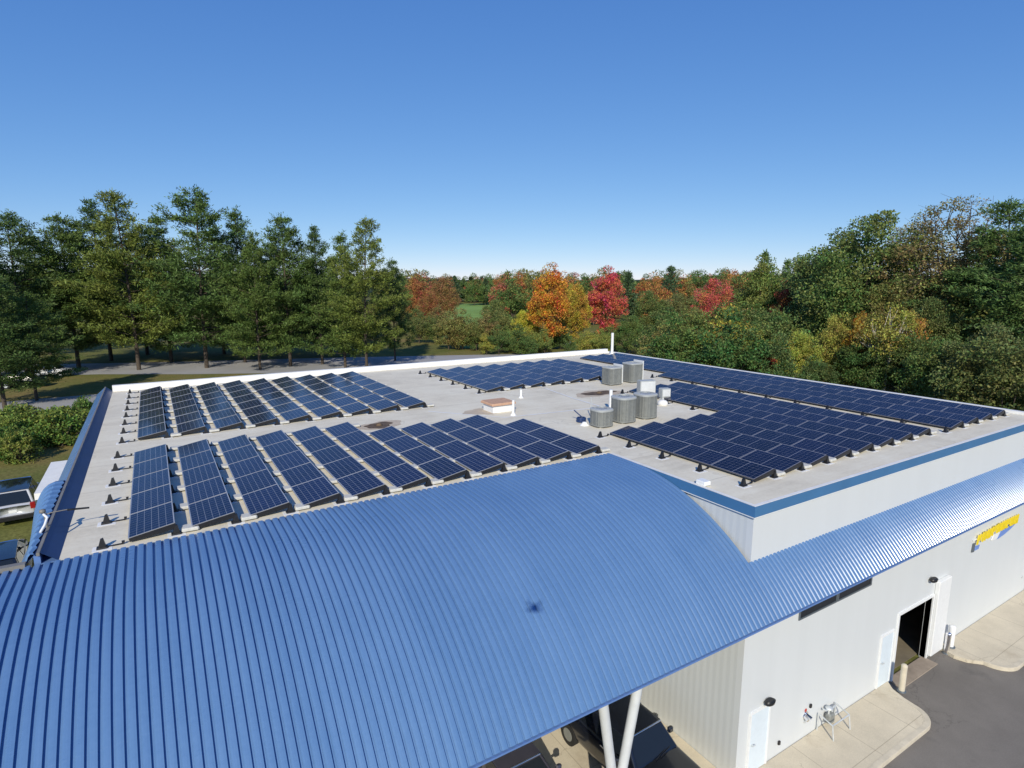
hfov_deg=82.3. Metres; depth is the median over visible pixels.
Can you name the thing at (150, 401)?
solar panel
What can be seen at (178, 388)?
solar panel
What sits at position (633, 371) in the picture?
air conditioner
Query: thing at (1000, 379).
broadleaf tree
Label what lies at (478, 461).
solar panel
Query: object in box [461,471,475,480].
mounting foot
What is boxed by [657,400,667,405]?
roof vent
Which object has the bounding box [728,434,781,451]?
solar panel
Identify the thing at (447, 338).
bush
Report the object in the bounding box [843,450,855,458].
mounting foot
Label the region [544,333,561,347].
bush
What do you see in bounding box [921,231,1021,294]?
broadleaf tree
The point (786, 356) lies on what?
bush
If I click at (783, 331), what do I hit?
bush
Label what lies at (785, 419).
solar panel
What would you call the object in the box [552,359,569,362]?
solar panel
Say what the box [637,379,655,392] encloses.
electrical cabinet
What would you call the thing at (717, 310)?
bush
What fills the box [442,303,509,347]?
field
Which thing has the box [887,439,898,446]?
mounting foot
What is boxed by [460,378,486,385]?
solar panel
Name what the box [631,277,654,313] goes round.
broadleaf tree
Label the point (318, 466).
ballast block
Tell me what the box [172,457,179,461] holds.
ballast block
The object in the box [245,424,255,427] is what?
ballast block
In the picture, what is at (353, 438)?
solar panel
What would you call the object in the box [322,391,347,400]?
solar panel
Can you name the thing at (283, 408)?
solar panel
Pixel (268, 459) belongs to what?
ballast block
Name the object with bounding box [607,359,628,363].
solar panel
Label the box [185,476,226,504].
solar panel
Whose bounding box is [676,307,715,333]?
bush
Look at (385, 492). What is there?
mounting foot
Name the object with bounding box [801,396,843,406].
solar panel
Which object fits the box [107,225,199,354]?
pine tree
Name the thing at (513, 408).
vent pipe
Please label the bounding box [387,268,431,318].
broadleaf tree
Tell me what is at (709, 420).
solar panel
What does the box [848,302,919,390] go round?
tree
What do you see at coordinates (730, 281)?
broadleaf tree
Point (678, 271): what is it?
broadleaf tree
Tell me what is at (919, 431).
solar panel
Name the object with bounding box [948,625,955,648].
bollard
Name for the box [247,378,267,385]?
solar panel
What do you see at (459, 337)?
bush
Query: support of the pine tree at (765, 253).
on the ground at (68, 385)
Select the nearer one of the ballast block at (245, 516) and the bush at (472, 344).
the ballast block at (245, 516)
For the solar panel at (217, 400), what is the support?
on the ballast block
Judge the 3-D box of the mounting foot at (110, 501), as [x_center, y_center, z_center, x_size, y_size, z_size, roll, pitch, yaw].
[-11.061,3.173,16.326,0.630,0.239,0.310,-6,11,-31]
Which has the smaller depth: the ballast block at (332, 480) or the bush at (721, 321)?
the ballast block at (332, 480)
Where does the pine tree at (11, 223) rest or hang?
on the ground at (68, 385)
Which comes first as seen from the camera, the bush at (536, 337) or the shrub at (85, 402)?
the shrub at (85, 402)
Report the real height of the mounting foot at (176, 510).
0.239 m
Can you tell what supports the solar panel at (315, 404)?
on the ballast block
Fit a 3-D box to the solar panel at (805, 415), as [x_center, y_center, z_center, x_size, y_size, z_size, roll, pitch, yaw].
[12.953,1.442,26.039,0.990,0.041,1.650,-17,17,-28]
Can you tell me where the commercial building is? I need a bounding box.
[0,349,1023,767]
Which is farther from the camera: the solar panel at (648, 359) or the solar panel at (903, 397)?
the solar panel at (648, 359)
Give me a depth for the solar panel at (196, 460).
19.52 m
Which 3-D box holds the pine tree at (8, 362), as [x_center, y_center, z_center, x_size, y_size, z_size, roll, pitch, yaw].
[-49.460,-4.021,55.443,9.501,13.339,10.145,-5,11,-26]
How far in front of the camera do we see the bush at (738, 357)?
67.53 m
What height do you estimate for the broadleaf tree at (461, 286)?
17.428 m
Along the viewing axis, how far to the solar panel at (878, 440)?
22.41 m
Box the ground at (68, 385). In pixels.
[0,271,1023,674]
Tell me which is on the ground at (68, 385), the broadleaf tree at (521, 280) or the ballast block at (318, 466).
the broadleaf tree at (521, 280)
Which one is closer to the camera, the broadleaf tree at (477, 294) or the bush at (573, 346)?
the bush at (573, 346)
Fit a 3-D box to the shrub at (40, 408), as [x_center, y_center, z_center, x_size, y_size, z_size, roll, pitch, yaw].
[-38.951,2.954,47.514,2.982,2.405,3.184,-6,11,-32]
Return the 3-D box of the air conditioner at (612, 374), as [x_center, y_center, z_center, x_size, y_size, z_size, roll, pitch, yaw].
[6.053,-0.582,35.443,1.012,1.200,0.960,-6,11,-31]
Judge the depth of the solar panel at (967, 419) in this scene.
25.85 m
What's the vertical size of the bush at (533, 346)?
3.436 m
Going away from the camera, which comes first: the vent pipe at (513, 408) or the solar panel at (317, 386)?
the vent pipe at (513, 408)
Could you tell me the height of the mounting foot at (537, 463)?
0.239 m
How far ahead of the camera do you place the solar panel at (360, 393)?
31.41 m
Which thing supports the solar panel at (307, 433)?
on the ballast block
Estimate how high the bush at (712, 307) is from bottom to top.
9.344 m
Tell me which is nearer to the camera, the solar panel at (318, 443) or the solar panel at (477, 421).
the solar panel at (318, 443)
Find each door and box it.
[746,705,770,767]
[875,629,894,688]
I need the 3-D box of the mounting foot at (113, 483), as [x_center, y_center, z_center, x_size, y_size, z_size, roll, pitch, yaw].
[-11.934,2.933,17.729,0.630,0.239,0.310,-6,11,-31]
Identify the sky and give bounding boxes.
[0,0,1023,279]
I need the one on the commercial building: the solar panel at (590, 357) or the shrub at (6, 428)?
the solar panel at (590, 357)
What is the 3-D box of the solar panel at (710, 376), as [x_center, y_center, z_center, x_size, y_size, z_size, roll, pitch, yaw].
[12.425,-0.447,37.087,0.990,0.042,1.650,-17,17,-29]
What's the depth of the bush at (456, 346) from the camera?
107.24 m
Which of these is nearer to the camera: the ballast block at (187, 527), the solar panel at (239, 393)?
the ballast block at (187, 527)
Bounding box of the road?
[4,353,539,374]
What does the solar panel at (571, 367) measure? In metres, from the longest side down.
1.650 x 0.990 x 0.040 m
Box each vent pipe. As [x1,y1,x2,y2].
[510,400,515,415]
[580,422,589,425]
[609,333,613,354]
[609,389,612,407]
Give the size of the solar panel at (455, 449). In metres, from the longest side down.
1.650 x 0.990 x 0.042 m
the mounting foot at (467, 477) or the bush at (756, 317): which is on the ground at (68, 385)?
the bush at (756, 317)
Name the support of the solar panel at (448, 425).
on the ballast block
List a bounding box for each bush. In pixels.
[373,332,386,340]
[404,305,430,335]
[406,312,431,342]
[424,316,443,340]
[425,304,449,323]
[431,310,461,349]
[438,311,468,348]
[444,308,477,349]
[447,317,468,348]
[448,328,466,349]
[462,317,489,349]
[464,322,488,350]
[468,309,500,343]
[478,304,505,324]
[478,332,497,354]
[487,325,511,351]
[490,311,507,330]
[494,312,514,338]
[498,325,515,346]
[498,329,516,350]
[509,324,534,354]
[513,338,528,354]
[516,327,537,351]
[523,337,539,353]
[524,322,544,338]
[531,332,543,353]
[535,329,553,352]
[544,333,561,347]
[553,322,572,348]
[554,331,569,347]
[561,336,576,351]
[574,331,589,350]
[577,331,596,349]
[583,334,600,348]
[589,328,610,350]
[601,325,618,348]
[632,310,672,356]
[636,318,672,355]
[638,328,689,361]
[649,305,682,335]
[650,311,715,362]
[671,308,711,361]
[671,312,715,365]
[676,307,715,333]
[683,323,719,362]
[686,306,773,373]
[692,303,764,368]
[703,303,730,339]
[705,299,743,358]
[726,303,760,321]
[730,320,787,369]
[730,343,777,374]
[731,337,758,369]
[735,306,755,323]
[737,302,768,321]
[743,307,783,336]
[745,308,791,365]
[752,305,817,366]
[759,332,825,380]
[764,315,818,359]
[771,311,799,368]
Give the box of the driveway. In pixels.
[0,394,96,411]
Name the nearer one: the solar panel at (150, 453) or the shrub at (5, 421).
the solar panel at (150, 453)
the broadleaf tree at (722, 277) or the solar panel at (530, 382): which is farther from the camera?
the broadleaf tree at (722, 277)
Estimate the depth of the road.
87.23 m
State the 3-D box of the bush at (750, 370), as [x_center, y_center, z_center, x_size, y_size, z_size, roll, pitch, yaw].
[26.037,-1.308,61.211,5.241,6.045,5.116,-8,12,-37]
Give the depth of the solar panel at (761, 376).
37.18 m
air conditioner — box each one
[590,406,613,427]
[601,363,622,384]
[611,394,636,423]
[622,359,643,382]
[633,391,657,419]
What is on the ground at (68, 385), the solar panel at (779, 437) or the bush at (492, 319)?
the bush at (492, 319)
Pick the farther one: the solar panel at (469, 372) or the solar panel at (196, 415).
the solar panel at (469, 372)
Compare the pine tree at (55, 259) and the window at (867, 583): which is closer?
the window at (867, 583)
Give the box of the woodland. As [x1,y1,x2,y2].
[17,275,939,302]
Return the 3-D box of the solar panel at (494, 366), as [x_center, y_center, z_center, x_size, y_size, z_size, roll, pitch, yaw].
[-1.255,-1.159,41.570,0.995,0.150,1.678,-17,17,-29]
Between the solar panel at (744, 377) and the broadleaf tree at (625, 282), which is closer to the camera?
the solar panel at (744, 377)
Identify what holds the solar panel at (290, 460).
on the ballast block at (275, 473)
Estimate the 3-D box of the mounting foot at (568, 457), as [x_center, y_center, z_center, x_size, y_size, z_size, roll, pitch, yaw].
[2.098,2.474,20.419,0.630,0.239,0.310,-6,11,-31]
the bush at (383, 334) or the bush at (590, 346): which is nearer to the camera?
the bush at (590, 346)
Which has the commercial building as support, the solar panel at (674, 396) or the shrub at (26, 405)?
the solar panel at (674, 396)
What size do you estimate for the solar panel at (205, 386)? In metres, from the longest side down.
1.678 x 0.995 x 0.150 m
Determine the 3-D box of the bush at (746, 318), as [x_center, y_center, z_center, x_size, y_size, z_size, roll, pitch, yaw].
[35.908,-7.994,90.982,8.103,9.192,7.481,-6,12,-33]
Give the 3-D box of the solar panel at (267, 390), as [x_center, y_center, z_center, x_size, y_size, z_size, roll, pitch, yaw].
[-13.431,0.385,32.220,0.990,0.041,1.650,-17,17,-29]
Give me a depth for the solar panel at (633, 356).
46.92 m
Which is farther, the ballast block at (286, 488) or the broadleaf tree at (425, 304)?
the broadleaf tree at (425, 304)
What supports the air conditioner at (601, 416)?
on the commercial building
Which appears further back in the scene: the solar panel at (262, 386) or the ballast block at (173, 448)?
the solar panel at (262, 386)
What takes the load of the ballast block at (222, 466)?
on the mounting foot
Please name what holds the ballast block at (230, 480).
on the mounting foot
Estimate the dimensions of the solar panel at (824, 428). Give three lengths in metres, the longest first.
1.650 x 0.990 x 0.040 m
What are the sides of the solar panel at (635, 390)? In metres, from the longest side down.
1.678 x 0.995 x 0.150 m
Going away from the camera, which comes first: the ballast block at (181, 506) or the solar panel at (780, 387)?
the ballast block at (181, 506)
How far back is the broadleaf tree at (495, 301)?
127.02 m
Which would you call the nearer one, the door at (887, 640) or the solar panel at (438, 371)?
the door at (887, 640)
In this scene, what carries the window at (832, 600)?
in the commercial building
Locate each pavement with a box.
[532,681,930,767]
[940,590,1023,667]
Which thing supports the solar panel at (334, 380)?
on the ballast block
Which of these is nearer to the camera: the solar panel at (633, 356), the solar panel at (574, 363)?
the solar panel at (574, 363)
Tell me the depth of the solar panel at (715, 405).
28.09 m
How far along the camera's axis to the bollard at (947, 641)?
23.68 m
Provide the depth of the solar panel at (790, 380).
35.78 m
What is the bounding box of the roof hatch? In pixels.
[481,398,515,412]
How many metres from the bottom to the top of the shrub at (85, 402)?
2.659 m
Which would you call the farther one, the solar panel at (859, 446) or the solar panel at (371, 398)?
the solar panel at (371, 398)
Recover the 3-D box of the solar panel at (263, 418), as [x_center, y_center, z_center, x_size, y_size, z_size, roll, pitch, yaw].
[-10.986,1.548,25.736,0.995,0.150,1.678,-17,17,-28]
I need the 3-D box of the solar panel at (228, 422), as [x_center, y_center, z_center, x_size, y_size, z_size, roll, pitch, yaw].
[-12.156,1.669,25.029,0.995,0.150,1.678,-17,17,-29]
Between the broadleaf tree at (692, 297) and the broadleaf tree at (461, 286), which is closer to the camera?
the broadleaf tree at (692, 297)
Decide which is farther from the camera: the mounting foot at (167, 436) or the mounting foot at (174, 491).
the mounting foot at (167, 436)
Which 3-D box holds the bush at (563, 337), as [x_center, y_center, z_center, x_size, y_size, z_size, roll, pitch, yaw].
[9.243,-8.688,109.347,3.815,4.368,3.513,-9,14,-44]
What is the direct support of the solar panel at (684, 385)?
on the ballast block
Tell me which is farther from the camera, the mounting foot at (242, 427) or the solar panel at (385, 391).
the solar panel at (385, 391)
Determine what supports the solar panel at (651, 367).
on the commercial building
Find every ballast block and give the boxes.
[170,432,181,436]
[170,445,180,449]
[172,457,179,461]
[174,470,181,475]
[176,485,184,490]
[178,503,187,509]
[182,524,198,531]
[209,428,219,431]
[211,440,220,444]
[215,451,222,455]
[220,463,228,468]
[226,477,234,482]
[232,494,241,500]
[240,513,257,520]
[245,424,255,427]
[262,457,270,461]
[271,470,280,475]
[281,485,291,491]
[293,503,309,510]
[314,464,323,468]
[327,478,337,483]
[342,494,357,500]
[388,486,402,491]
[430,478,443,483]
[469,471,481,476]
[505,465,517,469]
[539,458,550,463]
[571,453,580,456]
[600,447,609,451]
[776,470,785,475]
[803,463,811,468]
[829,457,836,461]
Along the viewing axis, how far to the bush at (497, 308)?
123.07 m
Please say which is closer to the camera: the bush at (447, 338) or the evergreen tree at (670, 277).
the bush at (447, 338)
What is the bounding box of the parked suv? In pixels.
[0,476,39,522]
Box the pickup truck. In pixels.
[561,695,699,767]
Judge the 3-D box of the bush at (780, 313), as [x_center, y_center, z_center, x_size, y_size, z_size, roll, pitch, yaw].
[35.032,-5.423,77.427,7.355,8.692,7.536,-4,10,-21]
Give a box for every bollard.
[897,663,907,693]
[942,632,951,654]
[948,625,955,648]
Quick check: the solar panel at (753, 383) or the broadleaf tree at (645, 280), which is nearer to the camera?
the solar panel at (753, 383)
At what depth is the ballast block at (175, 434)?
23.29 m
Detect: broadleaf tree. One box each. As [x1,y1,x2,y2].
[383,270,413,311]
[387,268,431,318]
[398,273,430,318]
[415,292,443,321]
[418,272,437,299]
[420,269,436,289]
[430,276,460,318]
[442,273,449,283]
[452,276,463,299]
[460,273,485,304]
[474,279,490,304]
[479,274,495,302]
[479,299,507,322]
[485,270,513,298]
[485,273,495,286]
[488,273,518,311]
[490,272,534,320]
[493,274,501,285]
[508,271,535,319]
[513,268,533,289]
[519,270,552,311]
[544,271,581,321]
[566,274,585,289]
[580,274,610,324]
[584,266,624,322]
[611,313,645,353]
[616,272,638,308]
[618,270,634,307]
[628,290,668,340]
[631,272,663,293]
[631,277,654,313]
[636,273,652,286]
[637,277,673,318]
[642,269,676,292]
[653,273,686,311]
[661,292,704,320]
[673,268,682,286]
[673,275,702,297]
[675,277,684,288]
[681,277,701,315]
[689,269,711,307]
[690,268,733,306]
[690,277,726,307]
[690,278,739,323]
[719,275,744,302]
[720,269,745,289]
[724,270,751,305]
[732,254,792,319]
[753,354,777,370]
[759,252,822,347]
[767,278,799,321]
[772,301,810,341]
[777,233,884,355]
[778,328,824,380]
[782,210,943,349]
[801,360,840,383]
[814,312,854,384]
[830,334,904,391]
[839,282,917,376]
[841,311,873,385]
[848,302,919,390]
[859,331,944,395]
[864,218,955,313]
[869,193,1021,336]
[889,336,994,399]
[890,261,1023,347]
[898,296,974,365]
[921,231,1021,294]
[925,322,1023,410]
[926,336,1023,410]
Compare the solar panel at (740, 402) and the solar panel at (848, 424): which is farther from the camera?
the solar panel at (740, 402)
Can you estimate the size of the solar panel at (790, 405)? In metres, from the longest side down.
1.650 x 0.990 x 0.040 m
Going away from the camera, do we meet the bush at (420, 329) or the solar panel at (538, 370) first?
the solar panel at (538, 370)
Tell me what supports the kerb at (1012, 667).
on the asphalt yard at (974, 712)
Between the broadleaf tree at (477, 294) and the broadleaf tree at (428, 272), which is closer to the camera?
the broadleaf tree at (428, 272)
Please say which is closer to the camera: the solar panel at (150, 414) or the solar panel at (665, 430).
the solar panel at (665, 430)
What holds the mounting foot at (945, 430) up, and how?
on the commercial building
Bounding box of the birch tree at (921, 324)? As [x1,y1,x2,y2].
[880,310,932,392]
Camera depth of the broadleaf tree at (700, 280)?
227.53 m
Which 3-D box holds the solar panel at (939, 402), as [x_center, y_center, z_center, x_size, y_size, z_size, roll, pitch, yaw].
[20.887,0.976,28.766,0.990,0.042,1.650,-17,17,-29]
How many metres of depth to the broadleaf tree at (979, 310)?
62.62 m
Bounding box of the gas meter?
[822,704,835,723]
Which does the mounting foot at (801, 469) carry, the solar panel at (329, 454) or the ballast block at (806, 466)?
the ballast block at (806, 466)
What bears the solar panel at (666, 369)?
on the commercial building
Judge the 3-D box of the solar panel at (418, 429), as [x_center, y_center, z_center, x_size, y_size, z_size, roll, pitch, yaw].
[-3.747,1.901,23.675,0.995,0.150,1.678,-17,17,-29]
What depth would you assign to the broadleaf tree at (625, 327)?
99.03 m
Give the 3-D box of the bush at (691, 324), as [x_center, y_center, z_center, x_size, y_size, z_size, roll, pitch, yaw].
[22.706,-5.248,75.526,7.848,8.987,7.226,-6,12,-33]
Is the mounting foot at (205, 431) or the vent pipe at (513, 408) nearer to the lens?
the mounting foot at (205, 431)
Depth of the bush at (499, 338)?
99.50 m
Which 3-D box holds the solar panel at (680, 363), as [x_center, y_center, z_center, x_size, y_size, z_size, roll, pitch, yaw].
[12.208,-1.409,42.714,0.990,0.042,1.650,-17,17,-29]
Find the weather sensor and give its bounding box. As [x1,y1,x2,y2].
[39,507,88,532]
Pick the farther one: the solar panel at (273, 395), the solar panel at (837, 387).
the solar panel at (837, 387)
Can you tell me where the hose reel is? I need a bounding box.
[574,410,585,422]
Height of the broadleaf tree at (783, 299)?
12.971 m
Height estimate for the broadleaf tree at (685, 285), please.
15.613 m
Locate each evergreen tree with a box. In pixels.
[448,275,462,302]
[478,278,490,304]
[616,269,641,321]
[655,265,683,315]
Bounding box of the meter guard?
[816,702,850,740]
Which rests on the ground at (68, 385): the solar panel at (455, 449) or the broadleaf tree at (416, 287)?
the broadleaf tree at (416, 287)
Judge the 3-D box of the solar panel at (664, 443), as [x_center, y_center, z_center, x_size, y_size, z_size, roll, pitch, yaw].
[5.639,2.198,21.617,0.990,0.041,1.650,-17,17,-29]
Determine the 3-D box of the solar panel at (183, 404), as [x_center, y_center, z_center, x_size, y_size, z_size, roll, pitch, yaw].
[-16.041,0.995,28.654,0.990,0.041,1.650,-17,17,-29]
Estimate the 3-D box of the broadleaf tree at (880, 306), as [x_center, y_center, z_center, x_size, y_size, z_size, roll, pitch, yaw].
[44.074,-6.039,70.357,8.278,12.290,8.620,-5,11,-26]
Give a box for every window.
[798,594,837,620]
[837,577,872,601]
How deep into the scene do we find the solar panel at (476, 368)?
40.81 m
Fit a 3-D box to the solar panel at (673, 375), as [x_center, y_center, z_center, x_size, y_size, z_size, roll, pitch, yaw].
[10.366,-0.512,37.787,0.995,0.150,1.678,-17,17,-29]
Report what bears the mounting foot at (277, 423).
on the commercial building
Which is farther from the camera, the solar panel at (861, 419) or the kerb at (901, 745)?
the solar panel at (861, 419)
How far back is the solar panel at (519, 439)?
22.16 m
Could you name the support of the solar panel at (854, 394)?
on the commercial building
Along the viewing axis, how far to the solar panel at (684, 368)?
40.64 m
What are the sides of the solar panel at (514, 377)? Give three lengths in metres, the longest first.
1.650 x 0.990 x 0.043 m
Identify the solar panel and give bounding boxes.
[128,502,175,541]
[129,484,172,514]
[131,468,170,494]
[132,455,168,478]
[133,444,166,464]
[137,422,166,439]
[138,408,163,420]
[138,414,164,428]
[139,396,161,406]
[139,401,162,412]
[140,386,160,394]
[140,391,161,400]
[169,384,188,392]
[170,388,190,397]
[171,393,193,403]
[172,399,195,409]
[173,405,198,416]
[175,411,201,424]
[176,418,205,434]
[177,439,209,457]
[179,449,214,470]
[182,462,220,486]
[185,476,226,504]
[188,493,234,527]
[196,382,216,389]
[198,386,219,394]
[201,391,223,400]
[203,396,226,406]
[206,401,231,412]
[209,408,235,420]
[213,414,241,429]
[218,434,250,452]
[222,380,242,387]
[222,444,258,464]
[225,384,247,392]
[228,456,267,478]
[229,389,251,397]
[233,393,257,403]
[234,469,276,495]
[237,399,262,409]
[242,405,268,416]
[242,484,289,516]
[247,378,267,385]
[247,411,276,425]
[251,382,272,390]
[255,430,289,446]
[256,386,279,394]
[261,391,285,400]
[262,439,299,458]
[267,396,292,406]
[271,376,292,383]
[271,450,310,471]
[273,402,300,413]
[276,380,298,387]
[279,408,309,421]
[280,462,322,486]
[282,384,305,392]
[288,389,312,397]
[291,426,324,441]
[291,476,339,506]
[294,374,315,381]
[295,393,320,403]
[300,378,322,385]
[300,434,337,452]
[302,399,329,409]
[307,382,329,390]
[310,405,340,417]
[311,445,350,464]
[314,386,338,395]
[317,373,337,379]
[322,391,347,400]
[322,456,366,478]
[323,376,345,383]
[324,422,358,436]
[330,396,358,406]
[331,380,353,387]
[335,430,372,446]
[336,469,385,497]
[338,371,359,377]
[339,384,363,392]
[339,402,369,414]
[346,374,367,381]
[347,389,373,397]
[348,439,387,458]
[354,378,376,385]
[357,393,384,403]
[362,382,387,390]
[362,450,405,471]
[367,399,397,411]
[369,426,406,441]
[372,386,397,395]
[378,462,427,488]
[383,391,409,400]
[383,435,423,452]
[394,396,424,407]
[399,445,442,465]
[401,422,437,437]
[416,430,456,447]
[418,456,466,480]
[427,368,448,374]
[430,418,466,432]
[434,440,477,458]
[438,371,461,378]
[447,426,487,442]
[448,367,469,372]
[448,374,472,381]
[454,450,503,473]
[459,370,480,375]
[459,415,494,428]
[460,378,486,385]
[466,365,486,370]
[467,435,509,453]
[470,373,492,379]
[473,382,501,391]
[477,368,498,373]
[477,422,517,437]
[483,376,507,383]
[484,364,505,368]
[488,445,537,466]
[489,371,512,377]
[495,366,517,372]
[496,380,523,388]
[497,431,540,447]
[502,362,521,367]
[503,374,527,381]
[505,418,544,432]
[508,369,531,375]
[515,365,534,370]
[516,378,543,386]
[519,361,539,365]
[520,440,568,460]
[523,373,545,378]
[526,426,569,442]
[527,368,548,373]
[531,364,552,368]
[535,360,554,364]
[536,376,563,384]
[541,371,563,377]
[545,366,566,371]
[548,362,567,367]
[551,435,598,454]
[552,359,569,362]
[555,374,581,382]
[559,369,582,375]
[561,365,583,370]
[563,361,584,365]
[573,372,599,380]
[575,368,598,373]
[579,363,598,368]
[580,355,600,359]
[591,371,601,377]
[594,357,615,362]
[597,354,613,357]
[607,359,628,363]
[610,353,627,356]
[610,426,657,442]
[611,356,628,359]
[624,355,641,358]
[629,388,658,392]
[638,421,683,436]
[639,357,657,360]
[639,434,690,452]
[644,360,659,364]
[644,364,663,370]
[653,359,675,363]
[655,367,681,372]
[656,363,678,367]
[656,384,680,391]
[657,392,686,400]
[658,372,686,378]
[662,417,706,431]
[667,430,716,446]
[670,362,691,365]
[670,382,698,388]
[672,444,729,465]
[673,388,704,396]
[674,366,696,370]
[674,395,711,406]
[676,370,701,375]
[678,375,708,382]
[686,364,709,368]
[687,414,729,426]
[690,386,722,393]
[692,368,716,373]
[693,425,741,440]
[696,373,723,378]
[696,393,730,401]
[698,378,730,386]
[700,401,741,411]
[701,439,756,457]
[706,367,729,371]
[709,410,751,422]
[710,456,774,481]
[712,371,737,376]
[715,390,749,398]
[716,376,745,382]
[719,421,765,435]
[721,382,755,390]
[723,398,760,407]
[725,370,751,375]
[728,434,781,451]
[731,375,760,380]
[731,407,772,418]
[740,417,787,430]
[741,380,770,386]
[741,395,778,404]
[741,449,801,472]
[745,386,781,395]
[746,373,775,378]
[751,403,792,414]
[752,429,804,445]
[756,378,785,384]
[762,413,808,425]
[764,384,798,391]
[766,444,827,465]
[770,400,810,410]
[771,376,799,382]
[772,391,811,400]
[776,425,826,439]
[781,382,812,388]
[782,410,827,421]
[791,438,850,458]
[792,388,826,396]
[795,380,826,386]
[797,421,847,434]
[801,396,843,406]
[802,406,844,417]
[806,386,842,393]
[816,433,872,452]
[818,417,866,429]
[821,393,859,401]
[822,384,856,391]
[833,401,878,413]
[837,391,874,398]
[837,413,884,424]
[837,429,892,446]
[850,388,887,395]
[853,398,893,407]
[857,424,911,441]
[868,396,908,404]
[869,407,917,420]
[875,420,929,436]
[882,393,922,401]
[888,404,933,414]
[903,401,946,410]
[908,414,962,429]
[917,398,960,407]
[926,410,977,424]
[942,407,991,419]
[956,404,1004,416]
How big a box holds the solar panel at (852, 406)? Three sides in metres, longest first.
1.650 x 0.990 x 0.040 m
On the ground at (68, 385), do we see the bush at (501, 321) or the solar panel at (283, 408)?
the bush at (501, 321)
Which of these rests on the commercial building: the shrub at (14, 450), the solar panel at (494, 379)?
the solar panel at (494, 379)
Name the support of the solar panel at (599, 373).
on the ballast block
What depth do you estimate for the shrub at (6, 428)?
40.32 m
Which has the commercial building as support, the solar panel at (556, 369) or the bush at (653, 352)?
the solar panel at (556, 369)
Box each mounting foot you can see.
[92,538,124,552]
[97,514,126,526]
[101,494,128,505]
[105,477,129,487]
[108,463,130,472]
[111,451,132,459]
[116,437,135,444]
[118,427,135,434]
[120,419,136,425]
[121,412,136,417]
[161,432,175,438]
[167,524,193,537]
[168,456,179,464]
[169,469,177,477]
[171,485,184,494]
[173,502,184,513]
[201,427,216,434]
[227,513,250,525]
[238,423,252,429]
[273,419,286,425]
[282,503,302,515]
[332,494,349,505]
[378,485,396,496]
[421,478,438,487]
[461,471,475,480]
[497,464,511,473]
[531,458,543,466]
[562,452,574,460]
[593,447,605,454]
[595,431,608,438]
[624,441,637,448]
[656,451,670,459]
[693,464,708,472]
[735,478,752,488]
[767,470,781,479]
[794,463,808,471]
[820,456,833,464]
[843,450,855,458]
[865,444,877,452]
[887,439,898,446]
[906,434,916,441]
[924,429,934,436]
[941,426,951,433]
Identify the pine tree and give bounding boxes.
[0,209,86,371]
[0,248,65,346]
[0,275,55,408]
[0,291,87,400]
[3,234,87,354]
[7,211,128,367]
[49,188,200,369]
[53,197,153,360]
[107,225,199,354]
[110,184,268,367]
[128,209,207,362]
[188,237,234,353]
[202,205,279,362]
[205,230,305,369]
[233,212,327,365]
[248,242,309,354]
[279,223,357,363]
[303,259,362,354]
[309,230,380,367]
[317,215,417,365]
[368,257,416,360]
[749,249,773,306]
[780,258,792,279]
[892,196,1023,348]
[936,226,1023,408]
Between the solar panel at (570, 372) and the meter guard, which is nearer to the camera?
the meter guard
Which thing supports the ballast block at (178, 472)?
on the mounting foot at (171, 475)
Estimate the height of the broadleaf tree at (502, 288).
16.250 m
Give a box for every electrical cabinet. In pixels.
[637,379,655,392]
[659,387,670,399]
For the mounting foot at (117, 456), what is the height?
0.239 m
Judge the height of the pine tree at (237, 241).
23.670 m
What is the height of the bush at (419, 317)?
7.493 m
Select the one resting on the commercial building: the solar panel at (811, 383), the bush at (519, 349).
the solar panel at (811, 383)
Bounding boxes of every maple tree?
[510,310,542,340]
[525,262,569,351]
[555,282,592,342]
[585,265,629,333]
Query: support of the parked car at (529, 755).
on the pavement at (884, 719)
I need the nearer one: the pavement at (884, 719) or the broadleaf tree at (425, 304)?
the pavement at (884, 719)
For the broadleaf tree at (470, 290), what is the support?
on the ground at (68, 385)
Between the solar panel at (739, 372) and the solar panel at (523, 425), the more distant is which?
the solar panel at (739, 372)
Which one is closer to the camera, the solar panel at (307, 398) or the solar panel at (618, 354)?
the solar panel at (307, 398)
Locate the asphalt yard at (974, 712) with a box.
[883,651,1023,767]
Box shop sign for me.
[971,514,1019,552]
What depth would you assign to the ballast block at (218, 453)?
20.61 m
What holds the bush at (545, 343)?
on the ground at (68, 385)
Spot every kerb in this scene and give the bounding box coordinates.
[868,689,930,767]
[983,656,1023,671]
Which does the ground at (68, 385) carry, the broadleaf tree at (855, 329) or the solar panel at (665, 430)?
the broadleaf tree at (855, 329)
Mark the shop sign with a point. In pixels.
(1000, 529)
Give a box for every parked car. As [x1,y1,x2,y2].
[0,539,29,565]
[4,374,48,388]
[35,364,73,376]
[478,742,561,767]
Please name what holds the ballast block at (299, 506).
on the mounting foot at (290, 510)
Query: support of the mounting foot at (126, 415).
on the commercial building
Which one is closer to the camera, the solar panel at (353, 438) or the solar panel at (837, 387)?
the solar panel at (353, 438)
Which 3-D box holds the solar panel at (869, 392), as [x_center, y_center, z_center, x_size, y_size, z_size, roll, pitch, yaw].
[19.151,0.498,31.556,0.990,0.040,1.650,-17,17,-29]
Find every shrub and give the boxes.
[0,405,41,421]
[0,415,40,445]
[0,425,39,463]
[0,430,44,464]
[2,413,28,430]
[3,401,34,415]
[20,419,47,442]
[22,406,44,415]
[27,409,83,446]
[30,405,74,433]
[30,417,60,443]
[32,406,81,429]
[63,398,91,427]
[64,409,89,436]
[72,395,93,412]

